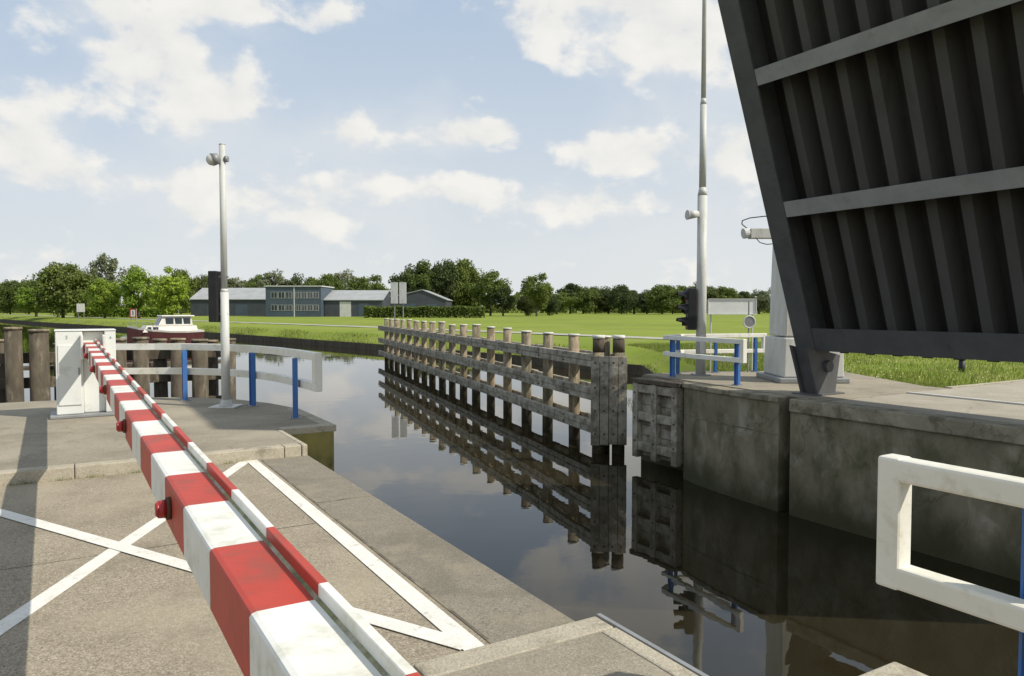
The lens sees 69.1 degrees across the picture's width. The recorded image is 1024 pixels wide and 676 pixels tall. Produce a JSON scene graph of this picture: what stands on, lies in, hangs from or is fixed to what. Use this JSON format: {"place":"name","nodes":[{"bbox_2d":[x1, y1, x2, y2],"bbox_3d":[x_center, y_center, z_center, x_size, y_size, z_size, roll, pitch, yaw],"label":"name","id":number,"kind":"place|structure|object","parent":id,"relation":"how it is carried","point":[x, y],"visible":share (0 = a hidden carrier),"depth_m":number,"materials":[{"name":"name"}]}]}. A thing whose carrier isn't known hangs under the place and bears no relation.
{"place":"outdoors","nodes":[
{"label":"outdoors","id":0,"kind":"place"},
{"bbox_2d":[0,397,318,478],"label":"pavement","id":1,"kind":"structure","parent":0,"point":[32,434],"depth_m":9.31,"materials":[{"name":"concrete"}]},
{"bbox_2d":[50,329,115,419],"bbox_3d":[-6.104,0.489,10.654,0.900,1.228,0.610,-1,3,-31],"label":"barrier cabinet","id":2,"kind":"object","parent":1,"relation":"on","point":[78,395],"visible":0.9,"depth_m":10.38,"materials":[{"name":"metal"}]},
{"bbox_2d":[80,334,420,675],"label":"barrier boom","id":3,"kind":"object","parent":2,"relation":"attached to","point":[278,603],"visible":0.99,"depth_m":1.77,"materials":[{"name":"paint"}]},
{"bbox_2d":[116,343,321,418],"bbox_3d":[-4.682,0.596,11.584,5.423,0.943,1.154,1,3,28],"label":"railing","id":4,"kind":"object","parent":1,"relation":"on","point":[252,374],"visible":0.81,"depth_m":11.64,"materials":[{"name":"white metal"}]},
{"bbox_2d":[206,143,243,408],"bbox_3d":[-4.442,-0.955,11.461,0.424,4.048,0.460,0,2,0],"label":"signal pole","id":5,"kind":"object","parent":1,"relation":"on","point":[218,299],"visible":1,"depth_m":11.38,"materials":[{"name":"metal"}]},
{"bbox_2d":[279,408,335,434],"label":"kerb","id":6,"kind":"structure","parent":1,"relation":"on","point":[323,425],"depth_m":9.65,"materials":[{"name":"concrete"}]},
{"bbox_2d":[189,288,265,315],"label":"warehouse","id":7,"kind":"structure","parent":0,"point":[247,301],"depth_m":235.84,"materials":[{"name":"grey metal"}]},
{"bbox_2d":[235,305,246,315],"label":"door","id":8,"kind":"structure","parent":7,"relation":"in","point":[240,310],"depth_m":235.77,"materials":[{"name":"teal metal"}]},
{"bbox_2d":[0,460,489,675],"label":"road","id":9,"kind":"structure","parent":0,"point":[122,614],"depth_m":4.38,"materials":[{"name":"grey concrete"}]},
{"bbox_2d":[0,461,247,635],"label":"road marking","id":10,"kind":"object","parent":9,"relation":"on","point":[18,615],"visible":0.67,"depth_m":4.55,"materials":[{"name":"paint"}]},
{"bbox_2d":[0,430,306,485],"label":"kerb","id":11,"kind":"structure","parent":9,"relation":"on","point":[63,471],"depth_m":7.38,"materials":[{"name":"concrete"}]},
{"bbox_2d":[0,509,472,649],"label":"road marking","id":12,"kind":"object","parent":9,"relation":"on","point":[431,635],"visible":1,"depth_m":4.84,"materials":[{"name":"paint"}]},
{"bbox_2d":[0,460,493,643],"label":"road joint","id":13,"kind":"object","parent":9,"relation":"on","point":[488,640],"visible":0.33,"depth_m":4.88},
{"bbox_2d":[3,461,568,622],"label":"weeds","id":14,"kind":"object","parent":9,"relation":"on","point":[97,475],"visible":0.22,"depth_m":7.23,"materials":[{"name":"green plant"}]},
{"bbox_2d":[247,460,483,650],"bbox_3d":[-1.510,1.413,5.836,0.112,0.002,5.291,-1,3,-31],"label":"road marking","id":15,"kind":"object","parent":9,"relation":"on","point":[435,615],"visible":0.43,"depth_m":4.71,"materials":[{"name":"paint"}]},
{"bbox_2d":[264,286,333,316],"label":"office building","id":16,"kind":"structure","parent":0,"point":[294,301],"depth_m":214.75,"materials":[{"name":"grey metal"}]},
{"bbox_2d":[278,305,284,310],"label":"window","id":17,"kind":"structure","parent":16,"relation":"in","point":[280,307],"depth_m":214.77,"materials":[{"name":"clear glass"}]},
{"bbox_2d":[278,292,284,297],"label":"window","id":18,"kind":"structure","parent":16,"relation":"in","point":[280,294],"depth_m":214.62,"materials":[{"name":"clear glass"}]},
{"bbox_2d":[2,314,662,338],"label":"path","id":19,"kind":"structure","parent":0,"point":[412,328],"depth_m":88.30,"materials":[{"name":"grey concrete"}]},
{"bbox_2d":[324,290,390,316],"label":"warehouse","id":20,"kind":"structure","parent":0,"point":[344,303],"depth_m":217.88,"materials":[{"name":"grey metal"}]},
{"bbox_2d":[340,302,350,316],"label":"door","id":21,"kind":"structure","parent":20,"relation":"in","point":[345,307],"depth_m":217.78,"materials":[{"name":"white metal"}]},
{"bbox_2d":[358,303,368,316],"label":"door","id":22,"kind":"structure","parent":20,"relation":"in","point":[360,305],"depth_m":217.78,"materials":[{"name":"metal"}]},
{"bbox_2d":[0,0,772,306],"label":"sky","id":23,"kind":"structure","parent":0,"point":[517,139],"materials":[{"name":"white"}]},
{"bbox_2d":[0,321,1019,675],"bbox_3d":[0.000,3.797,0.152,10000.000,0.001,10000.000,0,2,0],"label":"water","id":24,"kind":"structure","parent":0,"point":[678,565],"depth_m":12.33,"materials":[{"name":"black liquid"}]},
{"bbox_2d":[0,327,235,402],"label":"timber fender","id":25,"kind":"object","parent":24,"relation":"in","point":[39,358],"visible":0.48,"depth_m":16.08,"materials":[{"name":"brown wood"}]},
{"bbox_2d":[127,309,203,343],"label":"motor boat","id":26,"kind":"object","parent":24,"relation":"on","point":[167,327],"visible":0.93,"depth_m":69.19,"materials":[{"name":"white paint"}]},
{"bbox_2d":[291,431,333,470],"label":"canal wall","id":27,"kind":"structure","parent":24,"relation":"in","point":[320,447],"depth_m":9.64,"materials":[{"name":"concrete"}]},
{"bbox_2d":[391,282,397,351],"bbox_3d":[-8.600,-0.802,54.471,0.520,6.550,0.160,0,2,0],"label":"channel sign","id":28,"kind":"object","parent":24,"relation":"in","point":[394,293],"visible":0.75,"depth_m":54.30,"materials":[{"name":"grey metal"}]},
{"bbox_2d":[399,282,406,319],"bbox_3d":[-7.980,-0.802,54.471,0.520,6.550,0.160,0,2,0],"label":"channel sign","id":29,"kind":"object","parent":24,"relation":"in","point":[402,293],"visible":0.75,"depth_m":54.30,"materials":[{"name":"grey metal"}]},
{"bbox_2d":[378,318,626,453],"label":"guide wall","id":30,"kind":"structure","parent":24,"relation":"in","point":[604,421],"depth_m":24.48,"materials":[{"name":"wood"}]},
{"bbox_2d":[0,309,1023,385],"bbox_3d":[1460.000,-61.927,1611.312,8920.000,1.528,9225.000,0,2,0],"label":"ground","id":31,"kind":"structure","parent":0,"point":[643,324],"depth_m":96.04,"materials":[{"name":"green plant"}]},
{"bbox_2d":[0,279,23,313],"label":"tree","id":32,"kind":"object","parent":31,"relation":"on","point":[5,285],"visible":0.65,"depth_m":296.83,"materials":[{"name":"green plant"}]},
{"bbox_2d":[9,279,37,313],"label":"tree","id":33,"kind":"object","parent":31,"relation":"on","point":[21,284],"visible":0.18,"depth_m":296.40,"materials":[{"name":"green plant"}]},
{"bbox_2d":[13,286,48,316],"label":"tree","id":34,"kind":"object","parent":31,"relation":"on","point":[24,298],"visible":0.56,"depth_m":212.97,"materials":[{"name":"green plant"}]},
{"bbox_2d":[25,261,99,317],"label":"tree","id":35,"kind":"object","parent":31,"relation":"on","point":[68,283],"visible":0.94,"depth_m":186.73,"materials":[{"name":"green plant"}]},
{"bbox_2d":[77,304,84,320],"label":"canal sign","id":36,"kind":"object","parent":31,"relation":"on","point":[80,307],"visible":1,"depth_m":149.82,"materials":[{"name":"grey metal"}]},
{"bbox_2d":[78,266,89,306],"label":"tree","id":37,"kind":"object","parent":31,"relation":"on","point":[86,305],"visible":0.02,"depth_m":269.50,"materials":[{"name":"green plant"}]},
{"bbox_2d":[82,278,122,317],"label":"tree","id":38,"kind":"object","parent":31,"relation":"on","point":[105,299],"visible":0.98,"depth_m":180.44,"materials":[{"name":"green plant"}]},
{"bbox_2d":[86,252,130,296],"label":"tree","id":39,"kind":"object","parent":31,"relation":"on","point":[111,269],"visible":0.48,"depth_m":257.10,"materials":[{"name":"green plant"}]},
{"bbox_2d":[73,307,166,316],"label":"hedge","id":40,"kind":"object","parent":31,"relation":"on","point":[144,312],"visible":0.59,"depth_m":200.17,"materials":[{"name":"green plant"}]},
{"bbox_2d":[130,309,136,325],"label":"canal sign","id":41,"kind":"object","parent":31,"relation":"on","point":[133,313],"visible":0.87,"depth_m":104.89,"materials":[{"name":"grey metal"}]},
{"bbox_2d":[117,265,157,317],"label":"tree","id":42,"kind":"object","parent":31,"relation":"on","point":[137,281],"visible":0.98,"depth_m":177.64,"materials":[{"name":"green plant"}]},
{"bbox_2d":[141,279,162,307],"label":"tree","id":43,"kind":"object","parent":31,"relation":"on","point":[148,303],"visible":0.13,"depth_m":224.03,"materials":[{"name":"green plant"}]},
{"bbox_2d":[148,266,189,314],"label":"tree","id":44,"kind":"object","parent":31,"relation":"on","point":[169,305],"visible":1,"depth_m":173.72,"materials":[{"name":"green plant"}]},
{"bbox_2d":[169,268,199,313],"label":"tree","id":45,"kind":"object","parent":31,"relation":"on","point":[192,285],"visible":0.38,"depth_m":310.37,"materials":[{"name":"green plant"}]},
{"bbox_2d":[193,274,207,292],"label":"tree","id":46,"kind":"object","parent":31,"relation":"on","point":[203,280],"visible":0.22,"depth_m":321.54,"materials":[{"name":"green plant"}]},
{"bbox_2d":[229,276,247,287],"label":"tree","id":47,"kind":"object","parent":31,"relation":"on","point":[238,284],"visible":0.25,"depth_m":331.22,"materials":[{"name":"green plant"}]},
{"bbox_2d":[243,274,272,287],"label":"tree","id":48,"kind":"object","parent":31,"relation":"on","point":[251,283],"visible":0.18,"depth_m":322.27,"materials":[{"name":"green plant"}]},
{"bbox_2d":[255,268,286,287],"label":"tree","id":49,"kind":"object","parent":31,"relation":"on","point":[266,280],"visible":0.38,"depth_m":316.69,"materials":[{"name":"green plant"}]},
{"bbox_2d":[278,273,306,285],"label":"tree","id":50,"kind":"object","parent":31,"relation":"on","point":[293,281],"visible":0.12,"depth_m":318.58,"materials":[{"name":"green plant"}]},
{"bbox_2d":[302,277,318,285],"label":"tree","id":51,"kind":"object","parent":31,"relation":"on","point":[311,279],"visible":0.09,"depth_m":329.70,"materials":[{"name":"green plant"}]},
{"bbox_2d":[0,319,654,374],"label":"bank boarding","id":52,"kind":"object","parent":31,"relation":"on","point":[633,369],"visible":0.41,"depth_m":72.96,"materials":[{"name":"brown wood"}]},
{"bbox_2d":[307,273,348,289],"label":"tree","id":53,"kind":"object","parent":31,"relation":"on","point":[325,280],"visible":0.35,"depth_m":314.69,"materials":[{"name":"green plant"}]},
{"bbox_2d":[0,316,668,373],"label":"bank plants","id":54,"kind":"object","parent":31,"relation":"on","point":[291,335],"visible":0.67,"depth_m":83.71,"materials":[{"name":"green plant"}]},
{"bbox_2d":[331,268,356,289],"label":"tree","id":55,"kind":"object","parent":31,"relation":"on","point":[346,277],"visible":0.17,"depth_m":339.51,"materials":[{"name":"green plant"}]},
{"bbox_2d":[346,274,389,289],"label":"tree","id":56,"kind":"object","parent":31,"relation":"on","point":[360,283],"visible":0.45,"depth_m":318.99,"materials":[{"name":"green plant"}]},
{"bbox_2d":[0,292,769,312],"bbox_3d":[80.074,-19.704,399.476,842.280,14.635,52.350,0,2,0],"label":"woodland","id":57,"kind":"object","parent":31,"relation":"on","point":[517,294],"visible":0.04,"depth_m":381.65,"materials":[{"name":"green plant"}]},
{"bbox_2d":[388,263,423,294],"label":"tree","id":58,"kind":"object","parent":31,"relation":"on","point":[398,278],"visible":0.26,"depth_m":256.26,"materials":[{"name":"green plant"}]},
{"bbox_2d":[390,290,453,315],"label":"warehouse","id":59,"kind":"structure","parent":31,"relation":"on","point":[417,298],"depth_m":231.72,"materials":[{"name":"grey metal"}]},
{"bbox_2d":[401,259,445,296],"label":"tree","id":60,"kind":"object","parent":31,"relation":"on","point":[424,280],"visible":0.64,"depth_m":254.77,"materials":[{"name":"green plant"}]},
{"bbox_2d":[363,305,484,317],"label":"hedge","id":61,"kind":"object","parent":31,"relation":"on","point":[423,311],"visible":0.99,"depth_m":190.20,"materials":[{"name":"green plant"}]},
{"bbox_2d":[417,258,463,305],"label":"tree","id":62,"kind":"object","parent":31,"relation":"on","point":[441,270],"visible":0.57,"depth_m":254.95,"materials":[{"name":"green plant"}]},
{"bbox_2d":[443,258,483,305],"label":"tree","id":63,"kind":"object","parent":31,"relation":"on","point":[464,269],"visible":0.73,"depth_m":255.63,"materials":[{"name":"green plant"}]},
{"bbox_2d":[462,273,486,311],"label":"tree","id":64,"kind":"object","parent":31,"relation":"on","point":[474,303],"visible":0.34,"depth_m":257.29,"materials":[{"name":"green plant"}]},
{"bbox_2d":[469,269,511,315],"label":"tree","id":65,"kind":"object","parent":31,"relation":"on","point":[489,284],"visible":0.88,"depth_m":237.45,"materials":[{"name":"green plant"}]},
{"bbox_2d":[490,286,515,315],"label":"tree","id":66,"kind":"object","parent":31,"relation":"on","point":[505,299],"visible":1,"depth_m":233.51,"materials":[{"name":"green plant"}]},
{"bbox_2d":[515,295,539,315],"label":"tree","id":67,"kind":"object","parent":31,"relation":"on","point":[528,308],"visible":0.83,"depth_m":238.44,"materials":[{"name":"green plant"}]},
{"bbox_2d":[520,272,553,315],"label":"tree","id":68,"kind":"object","parent":31,"relation":"on","point":[540,293],"visible":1,"depth_m":228.11,"materials":[{"name":"green plant"}]},
{"bbox_2d":[541,294,561,315],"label":"tree","id":69,"kind":"object","parent":31,"relation":"on","point":[553,305],"visible":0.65,"depth_m":248.57,"materials":[{"name":"green plant"}]},
{"bbox_2d":[548,292,577,313],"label":"tree","id":70,"kind":"object","parent":31,"relation":"on","point":[564,299],"visible":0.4,"depth_m":302.56,"materials":[{"name":"green plant"}]},
{"bbox_2d":[555,283,585,313],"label":"tree","id":71,"kind":"object","parent":31,"relation":"on","point":[570,287],"visible":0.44,"depth_m":327.05,"materials":[{"name":"green plant"}]},
{"bbox_2d":[567,286,603,313],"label":"tree","id":72,"kind":"object","parent":31,"relation":"on","point":[589,294],"visible":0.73,"depth_m":325.50,"materials":[{"name":"green plant"}]},
{"bbox_2d":[588,286,604,313],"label":"tree","id":73,"kind":"object","parent":31,"relation":"on","point":[596,288],"visible":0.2,"depth_m":334.59,"materials":[{"name":"green plant"}]},
{"bbox_2d":[593,286,615,313],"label":"tree","id":74,"kind":"object","parent":31,"relation":"on","point":[603,304],"visible":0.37,"depth_m":328.87,"materials":[{"name":"green plant"}]},
{"bbox_2d":[605,284,639,313],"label":"tree","id":75,"kind":"object","parent":31,"relation":"on","point":[621,298],"visible":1,"depth_m":303.39,"materials":[{"name":"green plant"}]},
{"bbox_2d":[629,290,642,313],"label":"tree","id":76,"kind":"object","parent":31,"relation":"on","point":[637,294],"visible":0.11,"depth_m":326.29,"materials":[{"name":"green plant"}]},
{"bbox_2d":[634,289,653,313],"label":"tree","id":77,"kind":"object","parent":31,"relation":"on","point":[640,304],"visible":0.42,"depth_m":318.42,"materials":[{"name":"green plant"}]},
{"bbox_2d":[643,284,682,313],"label":"tree","id":78,"kind":"object","parent":31,"relation":"on","point":[664,297],"visible":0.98,"depth_m":299.68,"materials":[{"name":"green plant"}]},
{"bbox_2d":[669,286,685,313],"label":"tree","id":79,"kind":"object","parent":31,"relation":"on","point":[682,302],"visible":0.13,"depth_m":308.86,"materials":[{"name":"green plant"}]},
{"bbox_2d":[676,285,691,313],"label":"tree","id":80,"kind":"object","parent":31,"relation":"on","point":[684,288],"visible":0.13,"depth_m":311.68,"materials":[{"name":"green plant"}]},
{"bbox_2d":[685,281,718,310],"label":"tree","id":81,"kind":"object","parent":31,"relation":"on","point":[711,294],"visible":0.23,"depth_m":302.80,"materials":[{"name":"green plant"}]},
{"bbox_2d":[716,286,739,298],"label":"tree","id":82,"kind":"object","parent":31,"relation":"on","point":[731,293],"visible":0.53,"depth_m":309.00,"materials":[{"name":"green plant"}]},
{"bbox_2d":[707,299,756,370],"bbox_3d":[5.915,0.095,20.028,1.310,2.310,0.107,0,2,0],"label":"notice board","id":83,"kind":"object","parent":31,"relation":"on","point":[727,306],"visible":0.76,"depth_m":19.96,"materials":[{"name":"paint"}]},
{"bbox_2d":[737,291,752,298],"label":"tree","id":84,"kind":"object","parent":31,"relation":"on","point":[744,295],"visible":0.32,"depth_m":310.59,"materials":[{"name":"green plant"}]},
{"bbox_2d":[751,289,769,313],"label":"tree","id":85,"kind":"object","parent":31,"relation":"on","point":[763,299],"visible":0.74,"depth_m":312.44,"materials":[{"name":"green plant"}]},
{"bbox_2d":[626,341,1023,387],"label":"grass","id":86,"kind":"structure","parent":31,"relation":"on","point":[760,366],"depth_m":21.69,"materials":[{"name":"green plant"}]},
{"bbox_2d":[641,375,1023,580],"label":"bridge abutment","id":87,"kind":"object","parent":31,"relation":"on","point":[820,469],"visible":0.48,"depth_m":12.76,"materials":[{"name":"concrete"}]},
{"bbox_2d":[630,377,687,466],"bbox_3d":[3.556,1.917,17.381,0.720,1.880,1.600,-1,3,-31],"label":"timber fender","id":88,"kind":"object","parent":87,"relation":"attached to","point":[657,426],"visible":1,"depth_m":17.17,"materials":[{"name":"grey wood"}]},
{"bbox_2d":[684,414,777,434],"bbox_3d":[4.362,1.744,15.189,0.141,0.016,2.901,-1,2,-23],"label":"wall ledge","id":89,"kind":"object","parent":87,"relation":"attached to","point":[732,425],"depth_m":14.89,"materials":[{"name":"grey concrete"}]},
{"bbox_2d":[682,382,1023,444],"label":"wall coping","id":90,"kind":"object","parent":87,"relation":"on","point":[1004,432],"depth_m":11.89,"materials":[{"name":"concrete"}]},
{"bbox_2d":[718,0,1023,395],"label":"bridge leaf","id":91,"kind":"object","parent":87,"relation":"on","point":[886,139],"visible":1,"depth_m":11.96,"materials":[{"name":"metal"}]},
{"bbox_2d":[958,360,964,371],"bbox_3d":[12.500,0.836,20.650,0.189,0.580,0.189,0,2,0],"label":"bollard","id":92,"kind":"object","parent":31,"relation":"on","point":[961,364],"visible":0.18,"depth_m":20.58,"materials":[{"name":"black metal"}]},
{"bbox_2d":[442,632,869,675],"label":"pavement","id":93,"kind":"structure","parent":0,"point":[598,654],"depth_m":3.25,"materials":[{"name":"concrete"}]},
{"bbox_2d":[597,613,708,675],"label":"edge angle steel","id":94,"kind":"object","parent":93,"relation":"on","point":[607,620],"visible":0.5,"depth_m":3.41,"materials":[{"name":"grey metal"}]},
{"bbox_2d":[411,617,927,675],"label":"kerb","id":95,"kind":"structure","parent":93,"relation":"on","point":[461,660],"depth_m":3.34,"materials":[{"name":"concrete"}]},
{"bbox_2d":[876,453,1023,675],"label":"railing","id":96,"kind":"object","parent":93,"relation":"on","point":[899,476],"visible":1,"depth_m":2.60,"materials":[{"name":"white metal"}]},
{"bbox_2d":[644,371,949,400],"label":"pavement","id":97,"kind":"structure","parent":0,"point":[860,386],"depth_m":15.85,"materials":[{"name":"concrete"}]},
{"bbox_2d":[685,0,710,375],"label":"mast","id":98,"kind":"object","parent":97,"relation":"on","point":[700,214],"visible":0.99,"depth_m":18.11,"materials":[{"name":"metal"}]},
{"bbox_2d":[676,288,696,329],"bbox_3d":[4.310,-0.711,18.276,0.500,1.020,0.300,0,2,0],"label":"traffic light","id":99,"kind":"object","parent":98,"relation":"attached to","point":[689,309],"visible":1,"depth_m":18.14,"materials":[{"name":"black metal"}]},
{"bbox_2d":[663,333,766,385],"bbox_3d":[4.796,0.431,17.902,2.152,0.999,4.184,1,3,25],"label":"railing","id":100,"kind":"object","parent":97,"relation":"on","point":[740,350],"visible":0.94,"depth_m":17.73,"materials":[{"name":"white metal"}]},
{"bbox_2d":[743,301,755,371],"bbox_3d":[6.100,-0.040,19.139,0.340,1.850,0.090,0,2,0],"label":"round sign","id":101,"kind":"object","parent":97,"relation":"on","point":[749,320],"visible":1,"depth_m":19.09,"materials":[{"name":"metal"}]},
{"bbox_2d":[741,216,849,382],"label":"hinge tower","id":102,"kind":"structure","parent":97,"relation":"on","point":[778,365],"depth_m":16.71,"materials":[{"name":"paint"}]},
{"bbox_2d":[833,381,1023,424],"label":"road","id":103,"kind":"structure","parent":0,"point":[998,412],"depth_m":13.02,"materials":[{"name":"concrete"}]},
{"bbox_2d":[907,392,1023,404],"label":"road joint","id":104,"kind":"object","parent":103,"relation":"on","point":[985,400],"visible":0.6,"depth_m":13.43,"materials":[{"name":"grey concrete"}]},
{"bbox_2d":[945,379,1023,388],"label":"kerb","id":105,"kind":"structure","parent":103,"relation":"on","point":[980,384],"depth_m":15.98,"materials":[{"name":"concrete"}]},
{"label":"canal wall","id":106,"kind":"object","parent":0,"visible":0},
{"bbox_2d":[263,455,574,642],"bbox_3d":[-1.147,1.464,5.928,0.498,0.100,5.339,-1,3,-31],"label":"road edge band","id":107,"kind":"object","parent":106,"relation":"on","point":[490,604],"visible":0.54,"depth_m":4.87,"materials":[{"name":"concrete"}]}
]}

